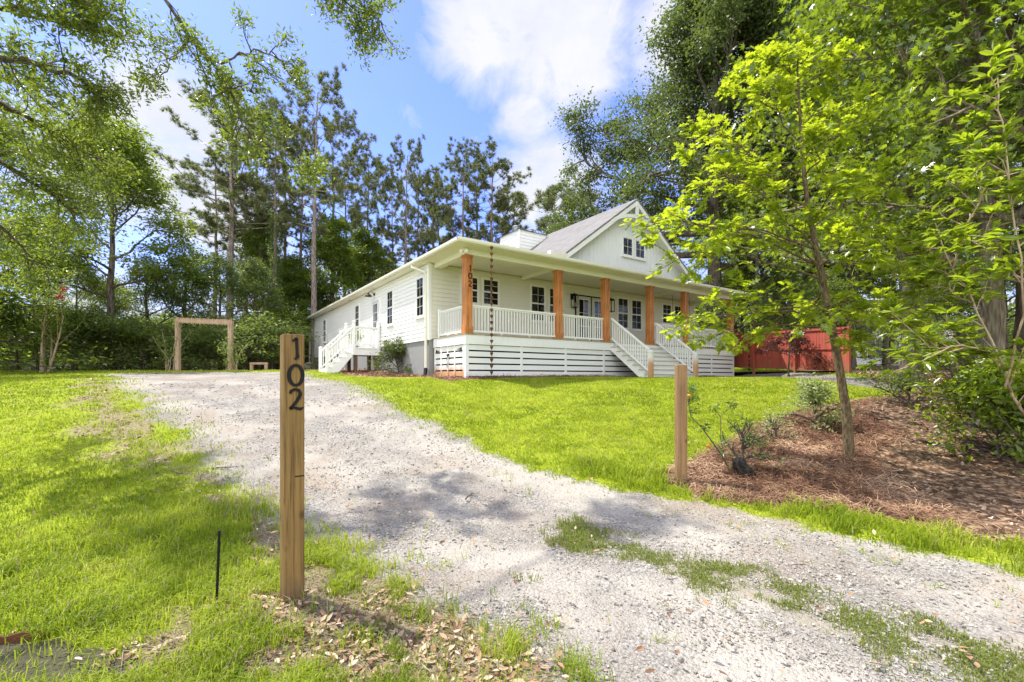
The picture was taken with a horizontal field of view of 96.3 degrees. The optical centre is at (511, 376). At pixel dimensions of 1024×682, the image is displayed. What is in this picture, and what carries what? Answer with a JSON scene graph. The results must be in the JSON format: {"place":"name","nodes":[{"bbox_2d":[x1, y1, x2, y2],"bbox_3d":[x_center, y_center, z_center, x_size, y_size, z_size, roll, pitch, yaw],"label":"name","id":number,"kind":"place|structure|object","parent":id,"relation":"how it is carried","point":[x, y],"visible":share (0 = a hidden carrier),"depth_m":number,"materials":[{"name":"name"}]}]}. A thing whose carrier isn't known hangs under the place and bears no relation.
{"place":"outdoors","nodes":[
{"label":"outdoors","id":0,"kind":"place"},
{"bbox_2d":[0,0,1022,367],"label":"sky","id":1,"kind":"structure","parent":0,"point":[475,69],"materials":[{"name":"blue"}]},
{"bbox_2d":[0,367,1023,681],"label":"lawn","id":2,"kind":"structure","parent":0,"point":[60,655],"depth_m":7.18,"materials":[{"name":"green plant"}]},
{"bbox_2d":[0,632,49,643],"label":"edging strip","id":3,"kind":"object","parent":2,"relation":"on","point":[16,636],"visible":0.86,"depth_m":2.85,"materials":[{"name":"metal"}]},
{"bbox_2d":[3,283,92,372],"bbox_3d":[-19.905,-2.066,19.688,2.791,3.924,2.844,0,0,0],"label":"crape myrtle","id":4,"kind":"object","parent":2,"relation":"on","point":[48,317],"visible":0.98,"depth_m":19.50,"materials":[{"name":"green plant"}]},
{"bbox_2d":[0,284,98,356],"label":"woodland bush","id":5,"kind":"object","parent":2,"relation":"on","point":[18,318],"visible":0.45,"depth_m":20.78,"materials":[{"name":"green plant"}]},
{"bbox_2d":[0,113,100,327],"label":"broadleaf tree","id":6,"kind":"object","parent":2,"relation":"on","point":[29,233],"visible":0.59,"depth_m":17.67,"materials":[{"name":"green plant"}]},
{"bbox_2d":[0,299,109,369],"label":"woodland bush","id":7,"kind":"object","parent":2,"relation":"on","point":[16,367],"visible":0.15,"depth_m":21.99,"materials":[{"name":"green plant"}]},
{"bbox_2d":[0,270,110,372],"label":"woodland bush","id":8,"kind":"object","parent":2,"relation":"on","point":[13,295],"visible":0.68,"depth_m":19.25,"materials":[{"name":"green plant"}]},
{"bbox_2d":[174,317,233,370],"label":"timber arch","id":9,"kind":"structure","parent":2,"relation":"on","point":[208,321],"depth_m":20.91,"materials":[{"name":"beige wood"}]},
{"bbox_2d":[145,315,198,370],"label":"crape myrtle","id":10,"kind":"object","parent":9,"relation":"attached to","point":[166,352],"visible":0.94,"depth_m":20.83,"materials":[{"name":"green plant"}]},
{"bbox_2d":[214,336,252,370],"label":"climbing vine","id":11,"kind":"object","parent":9,"relation":"attached to","point":[232,358],"visible":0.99,"depth_m":20.78,"materials":[{"name":"green plant"}]},
{"bbox_2d":[0,0,410,303],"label":"water oak tree","id":12,"kind":"object","parent":2,"relation":"on","point":[92,14],"visible":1,"depth_m":7.09,"materials":[{"name":"green plant"}]},
{"bbox_2d":[190,327,254,369],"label":"woodland bush","id":13,"kind":"object","parent":2,"relation":"on","point":[219,364],"visible":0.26,"depth_m":26.56,"materials":[{"name":"green plant"}]},
{"bbox_2d":[280,334,304,603],"bbox_3d":[-1.617,0.689,3.377,0.140,1.994,0.148,0,0,-37],"label":"number post","id":14,"kind":"object","parent":2,"relation":"on","point":[292,377],"visible":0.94,"depth_m":3.32,"materials":[{"name":"brown wood"}]},
{"bbox_2d":[1,368,1023,681],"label":"fallen leaves","id":15,"kind":"object","parent":2,"relation":"on","point":[425,646],"visible":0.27,"depth_m":2.90,"materials":[{"name":"brown plant"}]},
{"bbox_2d":[731,326,850,375],"bbox_3d":[12.398,-0.997,21.741,0.200,2.683,7.518,0,0,-14],"label":"board fence","id":16,"kind":"object","parent":2,"relation":"on","point":[777,360],"visible":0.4,"depth_m":20.53,"materials":[{"name":"red wood"}]},
{"bbox_2d":[754,327,833,376],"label":"purple maple","id":17,"kind":"object","parent":2,"relation":"on","point":[795,342],"visible":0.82,"depth_m":19.45,"materials":[{"name":"plant"}]},
{"bbox_2d":[4,365,1023,544],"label":"woodland floor","id":18,"kind":"structure","parent":0,"point":[982,479],"depth_m":7.03,"materials":[{"name":"brown plant"}]},
{"bbox_2d":[0,206,110,369],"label":"broadleaf tree","id":19,"kind":"object","parent":18,"relation":"on","point":[40,305],"visible":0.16,"depth_m":21.89,"materials":[{"name":"green plant"}]},
{"bbox_2d":[0,308,127,369],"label":"woodland bush","id":20,"kind":"object","parent":18,"relation":"on","point":[98,345],"visible":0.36,"depth_m":22.63,"materials":[{"name":"green plant"}]},
{"bbox_2d":[24,257,133,369],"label":"broadleaf tree","id":21,"kind":"object","parent":18,"relation":"on","point":[80,295],"visible":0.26,"depth_m":26.03,"materials":[{"name":"green plant"}]},
{"bbox_2d":[1,300,191,369],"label":"woodland bush","id":22,"kind":"object","parent":18,"relation":"on","point":[89,330],"visible":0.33,"depth_m":22.82,"materials":[{"name":"green plant"}]},
{"bbox_2d":[0,103,221,369],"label":"broadleaf tree","id":23,"kind":"object","parent":18,"relation":"on","point":[136,153],"visible":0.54,"depth_m":24.87,"materials":[{"name":"green plant"}]},
{"bbox_2d":[54,278,175,369],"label":"evergreen tree","id":24,"kind":"object","parent":18,"relation":"on","point":[125,298],"visible":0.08,"depth_m":29.85,"materials":[{"name":"green plant"}]},
{"bbox_2d":[49,307,189,369],"bbox_3d":[-21.025,-1.772,24.266,6.208,3.896,6.561,0,0,18],"label":"woodland bush","id":25,"kind":"object","parent":18,"relation":"on","point":[109,334],"visible":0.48,"depth_m":23.08,"materials":[{"name":"green plant"}]},
{"bbox_2d":[71,324,194,369],"bbox_3d":[-19.371,-1.255,23.610,4.912,3.032,4.288,0,0,-44],"label":"woodland bush","id":26,"kind":"object","parent":18,"relation":"on","point":[127,336],"visible":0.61,"depth_m":23.45,"materials":[{"name":"green plant"}]},
{"bbox_2d":[83,316,223,370],"bbox_3d":[-19.463,-1.641,24.599,6.053,3.595,5.728,0,0,44],"label":"woodland bush","id":27,"kind":"object","parent":18,"relation":"on","point":[165,326],"visible":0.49,"depth_m":24.09,"materials":[{"name":"green plant"}]},
{"bbox_2d":[85,250,225,369],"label":"evergreen tree","id":28,"kind":"object","parent":18,"relation":"on","point":[151,289],"visible":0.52,"depth_m":26.35,"materials":[{"name":"green plant"}]},
{"bbox_2d":[116,237,234,369],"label":"evergreen tree","id":29,"kind":"object","parent":18,"relation":"on","point":[198,256],"visible":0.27,"depth_m":27.60,"materials":[{"name":"green plant"}]},
{"bbox_2d":[149,327,257,369],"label":"woodland bush","id":30,"kind":"object","parent":18,"relation":"on","point":[197,345],"visible":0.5,"depth_m":25.45,"materials":[{"name":"green plant"}]},
{"bbox_2d":[161,140,269,369],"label":"pine tree","id":31,"kind":"object","parent":18,"relation":"on","point":[212,161],"visible":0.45,"depth_m":35.87,"materials":[{"name":"green plant"}]},
{"bbox_2d":[150,248,282,369],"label":"evergreen tree","id":32,"kind":"object","parent":18,"relation":"on","point":[219,263],"visible":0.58,"depth_m":28.71,"materials":[{"name":"green plant"}]},
{"bbox_2d":[145,75,305,369],"bbox_3d":[-20.327,-10.718,33.516,8.753,20.701,10.300,0,0,-13],"label":"pine tree","id":33,"kind":"object","parent":18,"relation":"on","point":[231,183],"visible":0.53,"depth_m":31.96,"materials":[{"name":"green plant"}]},
{"bbox_2d":[201,161,278,369],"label":"pine tree","id":34,"kind":"object","parent":18,"relation":"on","point":[248,202],"visible":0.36,"depth_m":35.26,"materials":[{"name":"green plant"}]},
{"bbox_2d":[188,316,306,369],"bbox_3d":[-15.028,-1.679,26.900,5.704,3.580,6.028,0,0,4],"label":"woodland bush","id":35,"kind":"object","parent":18,"relation":"on","point":[264,340],"visible":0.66,"depth_m":26.22,"materials":[{"name":"green plant"}]},
{"bbox_2d":[193,123,310,369],"bbox_3d":[-22.848,-11.682,40.517,9.174,22.453,9.228,0,0,-27],"label":"pine tree","id":36,"kind":"object","parent":18,"relation":"on","point":[244,191],"visible":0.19,"depth_m":39.10,"materials":[{"name":"green plant"}]},
{"bbox_2d":[186,307,324,369],"bbox_3d":[-14.882,-2.075,27.270,7.611,4.520,7.201,0,0,13],"label":"woodland bush","id":37,"kind":"object","parent":18,"relation":"on","point":[265,322],"visible":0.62,"depth_m":26.69,"materials":[{"name":"green plant"}]},
{"bbox_2d":[215,254,297,369],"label":"evergreen tree","id":38,"kind":"object","parent":18,"relation":"on","point":[257,273],"visible":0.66,"depth_m":29.88,"materials":[{"name":"green plant"}]},
{"bbox_2d":[211,211,319,369],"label":"broadleaf tree","id":39,"kind":"object","parent":18,"relation":"on","point":[252,236],"visible":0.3,"depth_m":35.74,"materials":[{"name":"green plant"}]},
{"bbox_2d":[223,106,319,369],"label":"pine tree","id":40,"kind":"object","parent":18,"relation":"on","point":[275,258],"visible":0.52,"depth_m":32.99,"materials":[{"name":"green plant"}]},
{"bbox_2d":[236,305,314,369],"bbox_3d":[-15.317,-2.289,32.444,8.268,5.846,9.469,0,0,-17],"label":"woodland bush","id":41,"kind":"object","parent":18,"relation":"on","point":[295,317],"visible":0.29,"depth_m":32.12,"materials":[{"name":"green plant"}]},
{"bbox_2d":[252,251,317,364],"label":"broadleaf tree","id":42,"kind":"object","parent":18,"relation":"on","point":[294,278],"visible":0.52,"depth_m":35.50,"materials":[{"name":"green plant"}]},
{"bbox_2d":[262,117,326,257],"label":"pine tree","id":43,"kind":"object","parent":18,"relation":"on","point":[278,166],"visible":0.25,"depth_m":37.23,"materials":[{"name":"green plant"}]},
{"bbox_2d":[255,249,339,362],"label":"evergreen tree","id":44,"kind":"object","parent":18,"relation":"on","point":[309,268],"visible":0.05,"depth_m":39.80,"materials":[{"name":"green plant"}]},
{"bbox_2d":[268,110,344,309],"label":"pine tree","id":45,"kind":"object","parent":18,"relation":"on","point":[298,215],"visible":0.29,"depth_m":36.89,"materials":[{"name":"green plant"}]},
{"bbox_2d":[256,58,379,368],"bbox_3d":[-13.371,-10.922,32.175,8.181,21.139,6.952,0,0,-29],"label":"pine tree","id":46,"kind":"object","parent":18,"relation":"on","point":[338,197],"visible":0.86,"depth_m":31.75,"materials":[{"name":"green plant"}]},
{"bbox_2d":[276,211,371,356],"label":"broadleaf tree","id":47,"kind":"object","parent":18,"relation":"on","point":[335,253],"visible":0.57,"depth_m":36.77,"materials":[{"name":"green plant"}]},
{"bbox_2d":[287,105,385,303],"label":"pine tree","id":48,"kind":"object","parent":18,"relation":"on","point":[350,153],"visible":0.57,"depth_m":38.46,"materials":[{"name":"green plant"}]},
{"bbox_2d":[292,150,394,293],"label":"pine tree","id":49,"kind":"object","parent":18,"relation":"on","point":[351,216],"visible":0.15,"depth_m":45.75,"materials":[{"name":"green plant"}]},
{"bbox_2d":[309,226,391,311],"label":"broadleaf tree","id":50,"kind":"object","parent":18,"relation":"on","point":[372,259],"visible":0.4,"depth_m":40.79,"materials":[{"name":"green plant"}]},
{"bbox_2d":[320,140,410,283],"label":"pine tree","id":51,"kind":"object","parent":18,"relation":"on","point":[378,229],"visible":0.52,"depth_m":42.35,"materials":[{"name":"green plant"}]},
{"bbox_2d":[366,171,424,275],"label":"pine tree","id":52,"kind":"object","parent":18,"relation":"on","point":[396,206],"visible":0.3,"depth_m":53.91,"materials":[{"name":"green plant"}]},
{"bbox_2d":[373,133,444,264],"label":"pine tree","id":53,"kind":"object","parent":18,"relation":"on","point":[417,152],"visible":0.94,"depth_m":41.55,"materials":[{"name":"green plant"}]},
{"bbox_2d":[390,156,441,257],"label":"pine tree","id":54,"kind":"object","parent":18,"relation":"on","point":[418,201],"visible":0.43,"depth_m":49.31,"materials":[{"name":"green plant"}]},
{"bbox_2d":[390,165,458,255],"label":"pine tree","id":55,"kind":"object","parent":18,"relation":"on","point":[427,200],"visible":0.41,"depth_m":48.35,"materials":[{"name":"green plant"}]},
{"bbox_2d":[428,136,508,243],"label":"pine tree","id":56,"kind":"object","parent":18,"relation":"on","point":[464,178],"visible":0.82,"depth_m":44.84,"materials":[{"name":"green plant"}]},
{"bbox_2d":[425,159,517,242],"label":"pine tree","id":57,"kind":"object","parent":18,"relation":"on","point":[496,204],"visible":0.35,"depth_m":49.35,"materials":[{"name":"green plant"}]},
{"bbox_2d":[445,135,532,242],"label":"pine tree","id":58,"kind":"object","parent":18,"relation":"on","point":[501,164],"visible":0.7,"depth_m":45.17,"materials":[{"name":"green plant"}]},
{"bbox_2d":[0,302,1014,370],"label":"woods","id":59,"kind":"object","parent":18,"relation":"on","point":[1010,305],"visible":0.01,"depth_m":59.18,"materials":[{"name":"green plant"}]},
{"bbox_2d":[486,190,545,242],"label":"pine tree","id":60,"kind":"object","parent":18,"relation":"on","point":[519,195],"visible":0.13,"depth_m":50.95,"materials":[{"name":"green plant"}]},
{"bbox_2d":[303,198,750,377],"bbox_3d":[-2.066,-2.854,26.984,18.382,9.000,25.560,0,0,-35],"label":"farmhouse","id":61,"kind":"object","parent":18,"relation":"on","point":[585,297],"visible":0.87,"depth_m":17.96,"materials":[{"name":"paint"}]},
{"bbox_2d":[386,288,393,326],"bbox_3d":[-5.161,-2.894,19.364,0.070,1.544,0.804,0,0,-35],"label":"window","id":62,"kind":"structure","parent":61,"relation":"in","point":[389,294],"depth_m":19.41,"materials":[{"name":"white paint"}]},
{"bbox_2d":[415,274,423,319],"bbox_3d":[-3.369,-2.894,16.763,0.070,1.544,0.764,0,0,-35],"label":"window","id":63,"kind":"structure","parent":61,"relation":"in","point":[419,280],"depth_m":16.73,"materials":[{"name":"glass"}]},
{"bbox_2d":[482,277,500,307],"bbox_3d":[-0.804,-3.219,17.599,0.844,1.114,0.070,0,0,-35],"label":"window","id":64,"kind":"structure","parent":61,"relation":"in","point":[486,282],"depth_m":17.58,"materials":[{"name":"glass"}]},
{"bbox_2d":[530,284,545,323],"bbox_3d":[1.077,-2.994,18.893,0.854,1.564,0.070,0,0,-35],"label":"window","id":65,"kind":"structure","parent":61,"relation":"in","point":[537,293],"depth_m":18.89,"materials":[{"name":"glass"}]},
{"bbox_2d":[576,296,590,340],"bbox_3d":[3.178,-2.454,20.318,0.880,2.200,0.068,0,0,-35],"label":"front door","id":66,"kind":"structure","parent":61,"relation":"in","point":[583,303],"depth_m":20.31,"materials":[{"name":"grey paint"}]},
{"bbox_2d":[616,296,629,330],"bbox_3d":[5.278,-2.994,21.788,0.854,1.564,0.070,0,0,-35],"label":"window","id":67,"kind":"structure","parent":61,"relation":"in","point":[622,302],"depth_m":21.82,"materials":[{"name":"glass"}]},
{"bbox_2d":[621,235,634,258],"bbox_3d":[4.694,-5.249,18.579,0.730,0.870,0.070,0,0,-35],"label":"window","id":68,"kind":"structure","parent":61,"relation":"in","point":[627,243],"depth_m":18.58,"materials":[{"name":"white paint"}]},
{"bbox_2d":[630,298,642,331],"bbox_3d":[6.069,-2.994,22.330,0.854,1.564,0.070,0,0,-35],"label":"window","id":69,"kind":"structure","parent":61,"relation":"in","point":[636,304],"depth_m":22.34,"materials":[{"name":"white paint"}]},
{"bbox_2d":[532,182,583,233],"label":"pine tree","id":70,"kind":"object","parent":18,"relation":"on","point":[548,198],"visible":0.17,"depth_m":59.25,"materials":[{"name":"green plant"}]},
{"bbox_2d":[557,188,604,226],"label":"pine tree","id":71,"kind":"object","parent":18,"relation":"on","point":[584,200],"visible":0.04,"depth_m":57.46,"materials":[{"name":"green plant"}]},
{"bbox_2d":[535,0,862,347],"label":"oak tree","id":72,"kind":"object","parent":18,"relation":"on","point":[708,33],"visible":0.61,"depth_m":30.26,"materials":[{"name":"green plant"}]},
{"bbox_2d":[668,199,795,333],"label":"broadleaf tree","id":73,"kind":"object","parent":18,"relation":"on","point":[723,284],"visible":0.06,"depth_m":36.77,"materials":[{"name":"green plant"}]},
{"bbox_2d":[695,155,831,330],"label":"broadleaf tree","id":74,"kind":"object","parent":18,"relation":"on","point":[738,209],"visible":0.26,"depth_m":28.07,"materials":[{"name":"green plant"}]},
{"bbox_2d":[716,266,849,343],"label":"evergreen tree","id":75,"kind":"object","parent":18,"relation":"on","point":[776,289],"visible":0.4,"depth_m":27.68,"materials":[{"name":"green plant"}]},
{"bbox_2d":[774,267,897,367],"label":"evergreen tree","id":76,"kind":"object","parent":18,"relation":"on","point":[814,290],"visible":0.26,"depth_m":23.44,"materials":[{"name":"green plant"}]},
{"bbox_2d":[720,70,954,366],"bbox_3d":[18.446,-9.090,28.049,10.795,17.251,14.960,0,0,-30],"label":"broadleaf tree","id":77,"kind":"object","parent":18,"relation":"on","point":[853,359],"visible":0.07,"depth_m":26.80,"materials":[{"name":"green plant"}]},
{"bbox_2d":[678,0,1023,328],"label":"oak tree","id":78,"kind":"object","parent":18,"relation":"on","point":[741,121],"visible":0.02,"depth_m":31.27,"materials":[{"name":"green plant"}]},
{"bbox_2d":[692,0,1023,387],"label":"gum tree","id":79,"kind":"object","parent":18,"relation":"on","point":[790,118],"visible":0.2,"depth_m":14.75,"materials":[{"name":"green plant"}]},
{"bbox_2d":[701,0,1023,431],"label":"gum tree","id":80,"kind":"object","parent":18,"relation":"on","point":[993,312],"visible":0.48,"depth_m":9.23,"materials":[{"name":"green plant"}]},
{"bbox_2d":[790,199,967,365],"bbox_3d":[23.255,-7.007,30.866,8.788,12.768,12.179,0,0,-29],"label":"broadleaf tree","id":81,"kind":"object","parent":18,"relation":"on","point":[887,337],"visible":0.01,"depth_m":29.91,"materials":[{"name":"green plant"}]},
{"bbox_2d":[767,21,1010,351],"bbox_3d":[21.308,-9.222,24.071,12.369,17.789,12.322,0,0,9],"label":"broadleaf tree","id":82,"kind":"object","parent":18,"relation":"on","point":[872,281],"visible":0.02,"depth_m":26.67,"materials":[{"name":"green plant"}]},
{"bbox_2d":[836,307,952,365],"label":"neighbouring house","id":83,"kind":"structure","parent":18,"relation":"on","point":[859,360],"depth_m":36.49,"materials":[{"name":"white paint"}]},
{"bbox_2d":[855,365,957,407],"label":"shrub","id":84,"kind":"object","parent":18,"relation":"on","point":[896,383],"visible":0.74,"depth_m":10.96,"materials":[{"name":"green plant"}]},
{"bbox_2d":[790,0,1023,292],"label":"gum tree","id":85,"kind":"object","parent":18,"relation":"on","point":[1017,140],"visible":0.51,"depth_m":8.11,"materials":[{"name":"green plant"}]},
{"bbox_2d":[795,0,1023,426],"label":"gum tree","id":86,"kind":"object","parent":18,"relation":"on","point":[1018,301],"visible":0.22,"depth_m":10.18,"materials":[{"name":"green plant"}]},
{"bbox_2d":[850,194,1009,436],"bbox_3d":[7.796,-1.161,8.693,2.508,4.961,1.850,0,0,0],"label":"slanted sapling","id":87,"kind":"object","parent":18,"relation":"on","point":[905,350],"visible":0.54,"depth_m":8.63,"materials":[{"name":"green plant"}]},
{"bbox_2d":[875,260,1011,371],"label":"evergreen tree","id":88,"kind":"object","parent":18,"relation":"on","point":[896,330],"visible":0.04,"depth_m":20.92,"materials":[{"name":"green plant"}]},
{"bbox_2d":[866,39,1023,414],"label":"leaning sapling","id":89,"kind":"object","parent":18,"relation":"on","point":[965,233],"visible":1,"depth_m":5.45,"materials":[{"name":"green plant"}]},
{"bbox_2d":[873,7,1023,329],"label":"broadleaf tree","id":90,"kind":"object","parent":18,"relation":"on","point":[948,222],"visible":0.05,"depth_m":15.46,"materials":[{"name":"green plant"}]},
{"bbox_2d":[893,279,1013,373],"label":"evergreen tree","id":91,"kind":"object","parent":18,"relation":"on","point":[959,341],"visible":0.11,"depth_m":16.99,"materials":[{"name":"green plant"}]},
{"bbox_2d":[902,350,1023,461],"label":"shrub","id":92,"kind":"object","parent":18,"relation":"on","point":[972,389],"visible":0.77,"depth_m":7.58,"materials":[{"name":"green plant"}]},
{"bbox_2d":[923,240,1016,368],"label":"evergreen tree","id":93,"kind":"object","parent":18,"relation":"on","point":[1007,344],"visible":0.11,"depth_m":15.10,"materials":[{"name":"green plant"}]},
{"bbox_2d":[949,367,1023,474],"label":"shrub","id":94,"kind":"object","parent":18,"relation":"on","point":[1012,429],"visible":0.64,"depth_m":7.06,"materials":[{"name":"green plant"}]},
{"bbox_2d":[95,371,1023,681],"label":"gravel driveway","id":95,"kind":"structure","parent":0,"point":[521,557],"depth_m":4.39,"materials":[{"name":"grey gravel"}]},
{"bbox_2d":[337,369,1023,541],"bbox_3d":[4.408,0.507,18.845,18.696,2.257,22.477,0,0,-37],"label":"pine straw bed","id":96,"kind":"object","parent":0,"point":[845,458],"visible":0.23,"depth_m":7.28,"materials":[{"name":"brown plant"}]},
{"bbox_2d":[364,333,412,374],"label":"shrub","id":97,"kind":"object","parent":96,"relation":"on","point":[396,349],"visible":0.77,"depth_m":18.03,"materials":[{"name":"green plant"}]},
{"bbox_2d":[675,365,686,484],"bbox_3d":[2.363,0.703,6.418,0.135,1.731,0.135,0,0,2],"label":"timber post","id":98,"kind":"object","parent":96,"relation":"on","point":[680,422],"visible":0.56,"depth_m":6.35,"materials":[{"name":"brown wood"}]},
{"bbox_2d":[687,376,738,469],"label":"citrus sapling","id":99,"kind":"object","parent":96,"relation":"on","point":[714,407],"visible":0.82,"depth_m":6.83,"materials":[{"name":"green plant"}]},
{"bbox_2d":[732,456,755,476],"bbox_3d":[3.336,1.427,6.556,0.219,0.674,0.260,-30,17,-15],"label":"rock","id":100,"kind":"object","parent":96,"relation":"on","point":[740,464],"visible":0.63,"depth_m":6.44,"materials":[{"name":"grey stone"}]},
{"bbox_2d":[712,412,785,465],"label":"shrub","id":101,"kind":"object","parent":96,"relation":"on","point":[751,441],"visible":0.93,"depth_m":6.79,"materials":[{"name":"green plant"}]},
{"bbox_2d":[757,413,801,439],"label":"shrub","id":102,"kind":"object","parent":96,"relation":"on","point":[774,427],"visible":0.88,"depth_m":8.51,"materials":[{"name":"green plant"}]},
{"bbox_2d":[619,27,947,457],"bbox_3d":[4.240,-2.064,7.466,4.918,6.948,3.099,0,0,0],"label":"young oak tree","id":103,"kind":"object","parent":96,"relation":"on","point":[769,59],"visible":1,"depth_m":7.25,"materials":[{"name":"green plant"}]},
{"bbox_2d":[762,372,861,431],"bbox_3d":[6.111,0.613,9.443,1.727,1.418,1.328,0,0,28],"label":"shrub","id":104,"kind":"object","parent":96,"relation":"on","point":[816,396],"visible":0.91,"depth_m":9.25,"materials":[{"name":"green plant"}]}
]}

